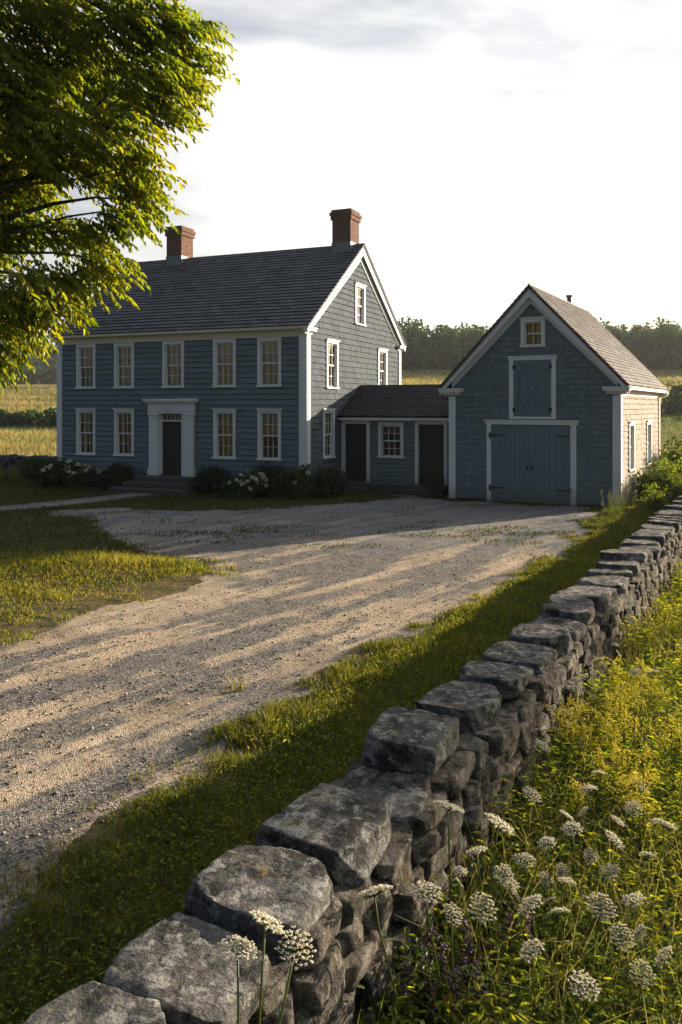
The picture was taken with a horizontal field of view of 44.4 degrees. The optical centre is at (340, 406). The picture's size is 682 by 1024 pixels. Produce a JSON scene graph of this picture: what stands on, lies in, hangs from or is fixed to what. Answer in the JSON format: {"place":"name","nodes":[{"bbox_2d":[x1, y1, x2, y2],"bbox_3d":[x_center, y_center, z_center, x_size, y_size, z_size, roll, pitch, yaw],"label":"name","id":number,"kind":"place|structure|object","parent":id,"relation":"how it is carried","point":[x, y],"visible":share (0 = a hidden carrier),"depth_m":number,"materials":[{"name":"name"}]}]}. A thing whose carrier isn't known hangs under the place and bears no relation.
{"place":"outdoors","nodes":[
{"label":"outdoors","id":0,"kind":"place"},
{"bbox_2d":[0,495,598,949],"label":"driveway","id":1,"kind":"structure","parent":0,"point":[74,771],"depth_m":10.62,"materials":[{"name":"gravel"}]},
{"bbox_2d":[0,477,641,571],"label":"lawn grass","id":2,"kind":"structure","parent":0,"point":[57,491],"depth_m":22.34,"materials":[{"name":"plant"}]},
{"bbox_2d":[0,369,681,1023],"bbox_3d":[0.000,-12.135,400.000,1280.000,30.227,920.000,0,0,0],"label":"ground","id":3,"kind":"structure","parent":0,"point":[156,589],"depth_m":12.84,"materials":[{"name":"plant"}]},
{"bbox_2d":[0,405,56,426],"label":"hedgerow","id":4,"kind":"object","parent":3,"relation":"on","point":[33,417],"visible":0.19,"depth_m":90.85,"materials":[{"name":"green plant"}]},
{"bbox_2d":[0,454,56,476],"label":"field stone wall","id":5,"kind":"structure","parent":3,"relation":"on","point":[9,460],"depth_m":34.05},
{"bbox_2d":[1,343,56,383],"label":"distant woods","id":6,"kind":"object","parent":3,"relation":"on","point":[43,373],"visible":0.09,"depth_m":296.25,"materials":[{"name":"green plant"}]},
{"bbox_2d":[18,456,62,485],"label":"garden shrub","id":7,"kind":"object","parent":3,"relation":"on","point":[33,467],"visible":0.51,"depth_m":30.61,"materials":[{"name":"green plant"}]},
{"bbox_2d":[40,457,100,487],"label":"hydrangea","id":8,"kind":"object","parent":3,"relation":"on","point":[76,473],"visible":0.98,"depth_m":29.87,"materials":[{"name":"green plant"}]},
{"bbox_2d":[0,493,158,509],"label":"footpath","id":9,"kind":"structure","parent":3,"relation":"on","point":[89,499],"depth_m":25.45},
{"bbox_2d":[95,461,134,488],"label":"garden shrub","id":10,"kind":"object","parent":3,"relation":"on","point":[116,475],"visible":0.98,"depth_m":29.11,"materials":[{"name":"green plant"}]},
{"bbox_2d":[0,0,239,398],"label":"shade tree","id":11,"kind":"object","parent":3,"relation":"on","point":[37,162],"visible":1,"depth_m":12.42,"materials":[{"name":"green plant"}]},
{"bbox_2d":[0,547,262,724],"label":"tussock grass","id":12,"kind":"structure","parent":3,"relation":"on","point":[73,560],"depth_m":13.91,"materials":[{"name":"plant"}]},
{"bbox_2d":[194,465,232,493],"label":"garden shrub","id":13,"kind":"object","parent":3,"relation":"on","point":[209,478],"visible":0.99,"depth_m":27.48,"materials":[{"name":"green plant"}]},
{"bbox_2d":[49,208,406,495],"bbox_3d":[-4.239,-2.170,32.656,10.640,10.340,10.927,0,0,23],"label":"farmhouse","id":14,"kind":"object","parent":3,"relation":"on","point":[235,364],"visible":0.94,"depth_m":29.41,"materials":[{"name":"blue paint"}]},
{"bbox_2d":[74,408,95,454],"bbox_3d":[-9.284,0.917,30.566,0.940,1.705,0.303,0,0,23],"label":"window","id":15,"kind":"structure","parent":14,"relation":"in","point":[78,410],"depth_m":30.61,"materials":[{"name":"white paint"}]},
{"bbox_2d":[75,344,95,388],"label":"window","id":16,"kind":"structure","parent":14,"relation":"in","point":[88,350],"depth_m":30.61,"materials":[{"name":"white paint"}]},
{"bbox_2d":[112,408,134,456],"bbox_3d":[-7.714,0.917,29.890,0.940,1.705,0.302,0,0,23],"label":"window","id":17,"kind":"structure","parent":14,"relation":"in","point":[119,438],"depth_m":29.94,"materials":[{"name":"white paint"}]},
{"bbox_2d":[113,343,134,388],"bbox_3d":[-7.712,-1.460,29.896,0.920,1.620,0.292,0,0,23],"label":"window","id":18,"kind":"structure","parent":14,"relation":"in","point":[124,356],"depth_m":29.95,"materials":[{"name":"white paint"}]},
{"bbox_2d":[163,421,180,473],"bbox_3d":[-5.866,1.433,29.093,0.820,1.835,0.120,0,0,23],"label":"door","id":19,"kind":"structure","parent":14,"relation":"in","point":[171,429],"depth_m":29.12,"materials":[{"name":"paint"}]},
{"bbox_2d":[161,341,184,387],"bbox_3d":[-5.793,-1.460,29.071,0.940,1.620,0.292,0,0,23],"label":"window","id":20,"kind":"structure","parent":14,"relation":"in","point":[176,348],"depth_m":29.13,"materials":[{"name":"white paint"}]},
{"bbox_2d":[211,409,236,459],"bbox_3d":[-3.901,0.917,28.251,0.940,1.705,0.302,0,0,23],"label":"window","id":21,"kind":"structure","parent":14,"relation":"in","point":[219,440],"depth_m":28.30,"materials":[{"name":"white paint"}]},
{"bbox_2d":[212,339,236,387],"bbox_3d":[-3.899,-1.460,28.255,0.940,1.620,0.292,0,0,23],"label":"window","id":22,"kind":"structure","parent":14,"relation":"in","point":[224,373],"depth_m":28.32,"materials":[{"name":"white paint"}]},
{"bbox_2d":[256,337,281,386],"bbox_3d":[-2.329,-1.460,27.581,0.940,1.620,0.293,0,0,23],"label":"window","id":23,"kind":"structure","parent":14,"relation":"in","point":[269,354],"depth_m":27.65,"materials":[{"name":"white paint"}]},
{"bbox_2d":[256,409,281,460],"bbox_3d":[-2.331,0.917,27.576,0.940,1.705,0.300,0,0,23],"label":"window","id":24,"kind":"structure","parent":14,"relation":"in","point":[264,424],"depth_m":27.61,"materials":[{"name":"white paint"}]},
{"bbox_2d":[321,409,335,458],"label":"window","id":25,"kind":"structure","parent":14,"relation":"in","point":[331,445],"depth_m":28.81,"materials":[{"name":"white paint"}]},
{"bbox_2d":[325,338,339,388],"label":"window","id":26,"kind":"structure","parent":14,"relation":"in","point":[329,342],"depth_m":29.16,"materials":[{"name":"white paint"}]},
{"bbox_2d":[354,282,366,326],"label":"window","id":27,"kind":"structure","parent":14,"relation":"in","point":[358,286],"depth_m":31.47,"materials":[{"name":"white paint"}]},
{"bbox_2d":[377,348,387,384],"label":"window","id":28,"kind":"structure","parent":14,"relation":"in","point":[380,350],"depth_m":33.74,"materials":[{"name":"white paint"}]},
{"bbox_2d":[220,469,270,498],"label":"hydrangea","id":29,"kind":"object","parent":3,"relation":"on","point":[248,484],"visible":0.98,"depth_m":26.41,"materials":[{"name":"green plant"}]},
{"bbox_2d":[218,909,316,1023],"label":"lace flower","id":30,"kind":"object","parent":3,"relation":"on","point":[264,922],"visible":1,"depth_m":2.62,"materials":[{"name":"plant"}]},
{"bbox_2d":[252,462,284,495],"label":"garden shrub","id":31,"kind":"object","parent":3,"relation":"on","point":[269,472],"visible":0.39,"depth_m":27.14,"materials":[{"name":"green plant"}]},
{"bbox_2d":[271,463,315,498],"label":"garden shrub","id":32,"kind":"object","parent":3,"relation":"on","point":[289,481],"visible":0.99,"depth_m":26.10,"materials":[{"name":"green plant"}]},
{"bbox_2d":[0,548,599,1023],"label":"verge clover","id":33,"kind":"object","parent":3,"relation":"on","point":[152,834],"visible":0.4,"depth_m":5.75,"materials":[{"name":"green plant"}]},
{"bbox_2d":[309,466,355,497],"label":"garden shrub","id":34,"kind":"object","parent":3,"relation":"on","point":[329,482],"visible":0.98,"depth_m":26.67,"materials":[{"name":"green plant"}]},
{"bbox_2d":[0,501,670,1023],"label":"verge grass","id":35,"kind":"structure","parent":3,"relation":"on","point":[624,527],"depth_m":6.40,"materials":[{"name":"plant"}]},
{"bbox_2d":[0,374,681,479],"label":"meadow grass","id":36,"kind":"structure","parent":3,"relation":"on","point":[14,439],"depth_m":70.76,"materials":[{"name":"plant"}]},
{"bbox_2d":[0,368,681,447],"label":"green meadow grass","id":37,"kind":"structure","parent":3,"relation":"on","point":[416,372],"depth_m":89.99,"materials":[{"name":"plant"}]},
{"bbox_2d":[23,495,681,1023],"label":"dry stone wall","id":38,"kind":"structure","parent":3,"relation":"on","point":[315,861],"depth_m":3.92,"materials":[{"name":"stone"}]},
{"bbox_2d":[337,384,450,495],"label":"connecting wing","id":39,"kind":"structure","parent":3,"relation":"on","point":[395,438],"depth_m":28.84,"materials":[{"name":"wood"}]},
{"bbox_2d":[346,424,365,481],"bbox_3d":[0.543,1.610,29.311,0.830,2.020,0.120,0,0,23],"label":"door","id":40,"kind":"structure","parent":39,"relation":"in","point":[355,433],"depth_m":29.32,"materials":[{"name":"green paint"}]},
{"bbox_2d":[377,422,403,458],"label":"window","id":41,"kind":"structure","parent":39,"relation":"in","point":[380,424],"depth_m":28.75,"materials":[{"name":"white paint"}]},
{"bbox_2d":[420,424,443,483],"bbox_3d":[3.091,1.610,28.281,0.882,2.020,0.080,0,0,23],"label":"door","id":42,"kind":"structure","parent":39,"relation":"in","point":[431,435],"depth_m":28.29,"materials":[{"name":"brown wood"}]},
{"bbox_2d":[392,961,424,1023],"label":"purple flower","id":43,"kind":"object","parent":3,"relation":"on","point":[404,986],"visible":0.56,"depth_m":3.65,"materials":[{"name":"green plant"}]},
{"bbox_2d":[410,918,441,1018],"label":"purple flower","id":44,"kind":"object","parent":3,"relation":"on","point":[426,936],"visible":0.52,"depth_m":3.79,"materials":[{"name":"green plant"}]},
{"bbox_2d":[421,975,446,1023],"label":"purple flower","id":45,"kind":"object","parent":3,"relation":"on","point":[430,1002],"visible":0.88,"depth_m":3.56,"materials":[{"name":"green plant"}]},
{"bbox_2d":[423,466,445,497],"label":"garden shrub","id":46,"kind":"object","parent":3,"relation":"on","point":[435,484],"visible":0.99,"depth_m":26.68,"materials":[{"name":"green plant"}]},
{"bbox_2d":[443,866,471,946],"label":"lace flower","id":47,"kind":"object","parent":3,"relation":"on","point":[461,873],"visible":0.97,"depth_m":3.95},
{"bbox_2d":[449,917,478,1017],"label":"purple flower","id":48,"kind":"object","parent":3,"relation":"on","point":[468,944],"visible":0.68,"depth_m":3.84,"materials":[{"name":"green plant"}]},
{"bbox_2d":[448,957,494,1023],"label":"purple flower","id":49,"kind":"object","parent":3,"relation":"on","point":[476,973],"visible":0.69,"depth_m":3.54,"materials":[{"name":"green plant"}]},
{"bbox_2d":[465,846,487,929],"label":"lace flower","id":50,"kind":"object","parent":3,"relation":"on","point":[474,850],"visible":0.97,"depth_m":4.23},
{"bbox_2d":[461,812,514,945],"bbox_3d":[0.727,2.468,4.127,0.329,0.900,0.297,0,0,27],"label":"lace flower","id":51,"kind":"object","parent":3,"relation":"on","point":[502,827],"visible":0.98,"depth_m":4.11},
{"bbox_2d":[491,863,514,1016],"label":"lace flower","id":52,"kind":"object","parent":3,"relation":"on","point":[501,876],"visible":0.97,"depth_m":3.85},
{"bbox_2d":[491,877,531,1002],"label":"lace flower","id":53,"kind":"object","parent":3,"relation":"on","point":[513,891],"visible":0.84,"depth_m":3.91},
{"bbox_2d":[492,912,533,995],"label":"purple flower","id":54,"kind":"object","parent":3,"relation":"on","point":[509,916],"visible":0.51,"depth_m":3.91,"materials":[{"name":"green plant"}]},
{"bbox_2d":[353,549,681,1023],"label":"weed undergrowth","id":55,"kind":"object","parent":3,"relation":"on","point":[508,958],"visible":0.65,"depth_m":4.28,"materials":[{"name":"green plant"}]},
{"bbox_2d":[354,884,413,1017],"bbox_3d":[0.169,2.451,3.447,0.297,0.947,0.291,0,0,1],"label":"lace flower","id":56,"kind":"object","parent":55,"relation":"in","point":[371,891],"visible":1,"depth_m":3.47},
{"bbox_2d":[414,943,457,1023],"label":"purple flower","id":57,"kind":"object","parent":55,"relation":"in","point":[442,952],"visible":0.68,"depth_m":3.66,"materials":[{"name":"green plant"}]},
{"bbox_2d":[399,880,477,1023],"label":"lace flower","id":58,"kind":"object","parent":55,"relation":"in","point":[451,914],"visible":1,"depth_m":3.53,"materials":[{"name":"plant"}]},
{"bbox_2d":[433,800,485,942],"bbox_3d":[0.552,2.457,4.205,0.357,0.926,0.228,0,0,-42],"label":"lace flower","id":59,"kind":"object","parent":55,"relation":"in","point":[442,803],"visible":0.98,"depth_m":4.21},
{"bbox_2d":[447,892,497,1019],"bbox_3d":[0.608,2.504,3.591,0.226,0.833,0.237,0,0,-41],"label":"lace flower","id":60,"kind":"object","parent":55,"relation":"in","point":[481,909],"visible":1,"depth_m":3.56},
{"bbox_2d":[590,829,623,948],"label":"lace flower","id":61,"kind":"object","parent":55,"relation":"in","point":[612,836],"visible":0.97,"depth_m":4.19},
{"bbox_2d":[597,922,635,1020],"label":"lace flower","id":62,"kind":"object","parent":55,"relation":"in","point":[621,938],"visible":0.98,"depth_m":3.47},
{"bbox_2d":[614,892,659,1023],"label":"lace flower","id":63,"kind":"object","parent":55,"relation":"in","point":[640,929],"visible":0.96,"depth_m":3.75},
{"bbox_2d":[650,818,679,951],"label":"lace flower","id":64,"kind":"object","parent":55,"relation":"in","point":[657,821],"visible":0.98,"depth_m":4.27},
{"bbox_2d":[508,938,544,1023],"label":"lace flower","id":65,"kind":"object","parent":3,"relation":"on","point":[532,952],"visible":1,"depth_m":3.33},
{"bbox_2d":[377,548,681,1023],"bbox_3d":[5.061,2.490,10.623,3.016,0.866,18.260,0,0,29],"label":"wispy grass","id":66,"kind":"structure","parent":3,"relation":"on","point":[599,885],"depth_m":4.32,"materials":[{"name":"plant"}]},
{"bbox_2d":[508,852,554,968],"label":"lace flower","id":67,"kind":"object","parent":3,"relation":"on","point":[524,861],"visible":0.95,"depth_m":4.14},
{"bbox_2d":[397,316,681,369],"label":"woodland","id":68,"kind":"object","parent":3,"relation":"on","point":[646,346],"visible":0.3,"depth_m":185.22,"materials":[{"name":"green plant"}]},
{"bbox_2d":[516,894,569,1016],"bbox_3d":[0.876,2.535,3.676,0.246,0.760,0.228,0,0,39],"label":"lace flower","id":69,"kind":"object","parent":3,"relation":"on","point":[530,907],"visible":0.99,"depth_m":3.68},
{"bbox_2d":[533,836,567,995],"bbox_3d":[1.012,2.511,4.040,0.174,0.803,0.228,0,0,15],"label":"lace flower","id":70,"kind":"object","parent":3,"relation":"on","point":[548,844],"visible":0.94,"depth_m":4.05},
{"bbox_2d":[438,284,668,506],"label":"barn","id":71,"kind":"structure","parent":3,"relation":"on","point":[553,399],"depth_m":25.14,"materials":[{"name":"blue paint"}]},
{"bbox_2d":[489,424,529,501],"bbox_3d":[5.110,1.712,25.394,1.253,2.333,0.143,0,0,29],"label":"barn door","id":72,"kind":"structure","parent":71,"relation":"in","point":[510,444],"depth_m":25.38,"materials":[{"name":"blue"}]},
{"bbox_2d":[519,316,545,346],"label":"window","id":73,"kind":"structure","parent":71,"relation":"in","point":[527,323],"depth_m":25.13,"materials":[{"name":"white paint"}]},
{"bbox_2d":[513,360,551,415],"bbox_3d":[5.747,-0.551,25.058,1.190,1.689,0.122,0,0,29],"label":"hayloft door","id":74,"kind":"structure","parent":71,"relation":"in","point":[532,378],"depth_m":25.03,"materials":[{"name":"blue"}]},
{"bbox_2d":[530,425,571,504],"bbox_3d":[6.235,1.712,24.780,1.278,2.334,0.143,0,0,29],"label":"barn door","id":75,"kind":"structure","parent":71,"relation":"in","point":[549,444],"depth_m":24.80,"materials":[{"name":"blue"}]},
{"bbox_2d":[627,421,636,471],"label":"window","id":76,"kind":"structure","parent":71,"relation":"in","point":[631,427],"depth_m":25.76,"materials":[{"name":"white paint"}]},
{"bbox_2d":[645,420,652,464],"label":"window","id":77,"kind":"structure","parent":71,"relation":"in","point":[649,422],"depth_m":28.79,"materials":[{"name":"white paint"}]},
{"bbox_2d":[538,877,580,997],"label":"lace flower","id":78,"kind":"object","parent":3,"relation":"on","point":[567,882],"visible":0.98,"depth_m":3.91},
{"bbox_2d":[549,906,570,1022],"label":"lace flower","id":79,"kind":"object","parent":3,"relation":"on","point":[561,911],"visible":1,"depth_m":3.54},
{"bbox_2d":[544,705,579,795],"bbox_3d":[1.559,2.512,5.870,0.198,0.818,0.292,0,0,-30],"label":"goldenrod","id":80,"kind":"object","parent":3,"relation":"on","point":[560,720],"visible":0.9,"depth_m":5.88,"materials":[{"name":"yellow plant"}]},
{"bbox_2d":[553,707,588,796],"bbox_3d":[1.639,2.527,5.906,0.281,0.788,0.191,0,0,31],"label":"goldenrod","id":81,"kind":"object","parent":3,"relation":"on","point":[578,733],"visible":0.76,"depth_m":5.91,"materials":[{"name":"yellow plant"}]},
{"bbox_2d":[554,821,597,960],"bbox_3d":[1.190,2.522,4.211,0.210,0.780,0.290,0,0,9],"label":"lace flower","id":82,"kind":"object","parent":3,"relation":"on","point":[572,830],"visible":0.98,"depth_m":4.22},
{"bbox_2d":[564,778,592,857],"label":"goldenrod","id":83,"kind":"object","parent":3,"relation":"on","point":[580,799],"visible":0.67,"depth_m":5.00,"materials":[{"name":"yellow plant"}]},
{"bbox_2d":[570,701,595,772],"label":"goldenrod","id":84,"kind":"object","parent":3,"relation":"on","point":[582,709],"visible":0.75,"depth_m":6.21,"materials":[{"name":"yellow plant"}]},
{"bbox_2d":[566,969,600,1023],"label":"lace flower","id":85,"kind":"object","parent":3,"relation":"on","point":[582,987],"visible":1,"depth_m":3.23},
{"bbox_2d":[566,784,606,889],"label":"lace flower","id":86,"kind":"object","parent":3,"relation":"on","point":[585,809],"visible":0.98,"depth_m":4.73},
{"bbox_2d":[576,724,603,796],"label":"goldenrod","id":87,"kind":"object","parent":3,"relation":"on","point":[589,730],"visible":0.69,"depth_m":5.90,"materials":[{"name":"yellow plant"}]},
{"bbox_2d":[563,892,624,1017],"bbox_3d":[1.161,2.550,3.764,0.258,0.724,0.237,0,0,43],"label":"lace flower","id":88,"kind":"object","parent":3,"relation":"on","point":[600,907],"visible":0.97,"depth_m":3.73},
{"bbox_2d":[579,745,613,849],"bbox_3d":[1.651,2.555,5.398,0.164,0.720,0.227,0,0,-43],"label":"goldenrod","id":89,"kind":"object","parent":3,"relation":"on","point":[601,779],"visible":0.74,"depth_m":5.38,"materials":[{"name":"yellow plant"}]},
{"bbox_2d":[590,863,619,985],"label":"lace flower","id":90,"kind":"object","parent":3,"relation":"on","point":[610,872],"visible":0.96,"depth_m":4.04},
{"bbox_2d":[592,710,622,807],"bbox_3d":[1.846,2.526,5.820,0.191,0.789,0.281,0,0,-3],"label":"goldenrod","id":91,"kind":"object","parent":3,"relation":"on","point":[601,733],"visible":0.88,"depth_m":5.84,"materials":[{"name":"yellow plant"}]},
{"bbox_2d":[600,729,628,816],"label":"goldenrod","id":92,"kind":"object","parent":3,"relation":"on","point":[614,743],"visible":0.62,"depth_m":5.71,"materials":[{"name":"yellow plant"}]},
{"bbox_2d":[597,744,634,842],"bbox_3d":[1.753,2.538,5.365,0.183,0.756,0.270,0,0,-43],"label":"goldenrod","id":93,"kind":"object","parent":3,"relation":"on","point":[619,764],"visible":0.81,"depth_m":5.34,"materials":[{"name":"yellow plant"}]},
{"bbox_2d":[603,655,633,712],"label":"goldenrod","id":94,"kind":"object","parent":3,"relation":"on","point":[617,668],"visible":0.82,"depth_m":7.05,"materials":[{"name":"yellow plant"}]},
{"bbox_2d":[601,676,636,752],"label":"goldenrod","id":95,"kind":"object","parent":3,"relation":"on","point":[624,693],"visible":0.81,"depth_m":6.37,"materials":[{"name":"yellow plant"}]},
{"bbox_2d":[601,767,638,887],"bbox_3d":[1.675,2.541,4.986,0.234,0.741,0.169,0,0,9],"label":"goldenrod","id":96,"kind":"object","parent":3,"relation":"on","point":[621,802],"visible":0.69,"depth_m":4.97,"materials":[{"name":"yellow plant"}]},
{"bbox_2d":[609,694,644,777],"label":"goldenrod","id":97,"kind":"object","parent":3,"relation":"on","point":[623,709],"visible":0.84,"depth_m":5.99,"materials":[{"name":"yellow plant"}]},
{"bbox_2d":[619,800,642,899],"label":"lace flower","id":98,"kind":"object","parent":3,"relation":"on","point":[632,809],"visible":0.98,"depth_m":4.43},
{"bbox_2d":[608,959,655,1022],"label":"lace flower","id":99,"kind":"object","parent":3,"relation":"on","point":[643,975],"visible":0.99,"depth_m":3.33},
{"bbox_2d":[623,681,649,753],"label":"goldenrod","id":100,"kind":"object","parent":3,"relation":"on","point":[633,690],"visible":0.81,"depth_m":6.61,"materials":[{"name":"yellow plant"}]},
{"bbox_2d":[628,657,651,730],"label":"goldenrod","id":101,"kind":"object","parent":3,"relation":"on","point":[642,669],"visible":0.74,"depth_m":7.09,"materials":[{"name":"yellow plant"}]},
{"bbox_2d":[622,766,663,888],"bbox_3d":[1.737,2.493,4.812,0.192,0.843,0.266,0,0,-7],"label":"goldenrod","id":102,"kind":"object","parent":3,"relation":"on","point":[640,796],"visible":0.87,"depth_m":4.78,"materials":[{"name":"yellow plant"}]},
{"bbox_2d":[624,742,662,848],"bbox_3d":[1.901,2.519,5.256,0.181,0.793,0.250,0,0,-37],"label":"goldenrod","id":103,"kind":"object","parent":3,"relation":"on","point":[646,751],"visible":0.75,"depth_m":5.22,"materials":[{"name":"yellow plant"}]},
{"bbox_2d":[633,482,673,509],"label":"wild bush","id":104,"kind":"object","parent":3,"relation":"on","point":[654,499],"visible":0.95,"depth_m":23.11,"materials":[{"name":"green plant"}]},
{"bbox_2d":[631,455,681,500],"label":"wild bush","id":105,"kind":"object","parent":3,"relation":"on","point":[666,479],"visible":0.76,"depth_m":25.45,"materials":[{"name":"green plant"}]},
{"bbox_2d":[641,676,672,743],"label":"goldenrod","id":106,"kind":"object","parent":3,"relation":"on","point":[649,688],"visible":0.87,"depth_m":6.76,"materials":[{"name":"yellow plant"}]},
{"bbox_2d":[644,715,681,827],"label":"goldenrod","id":107,"kind":"object","parent":3,"relation":"on","point":[664,739],"visible":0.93,"depth_m":5.63,"materials":[{"name":"yellow plant"}]},
{"bbox_2d":[653,945,672,1023],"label":"lace flower","id":108,"kind":"object","parent":3,"relation":"on","point":[663,957],"visible":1,"depth_m":3.24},
{"bbox_2d":[647,438,681,491],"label":"wild bush","id":109,"kind":"object","parent":3,"relation":"on","point":[655,464],"visible":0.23,"depth_m":28.54,"materials":[{"name":"green plant"}]},
{"bbox_2d":[659,383,681,415],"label":"thicket","id":110,"kind":"object","parent":3,"relation":"on","point":[672,403],"visible":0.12,"depth_m":93.04,"materials":[{"name":"green plant"}]},
{"bbox_2d":[660,433,681,469],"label":"wild bush","id":111,"kind":"object","parent":3,"relation":"on","point":[673,453],"visible":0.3,"depth_m":30.96,"materials":[{"name":"green plant"}]},
{"bbox_2d":[0,0,681,352],"label":"sky","id":112,"kind":"structure","parent":0,"point":[485,151],"materials":[{"name":"white"}]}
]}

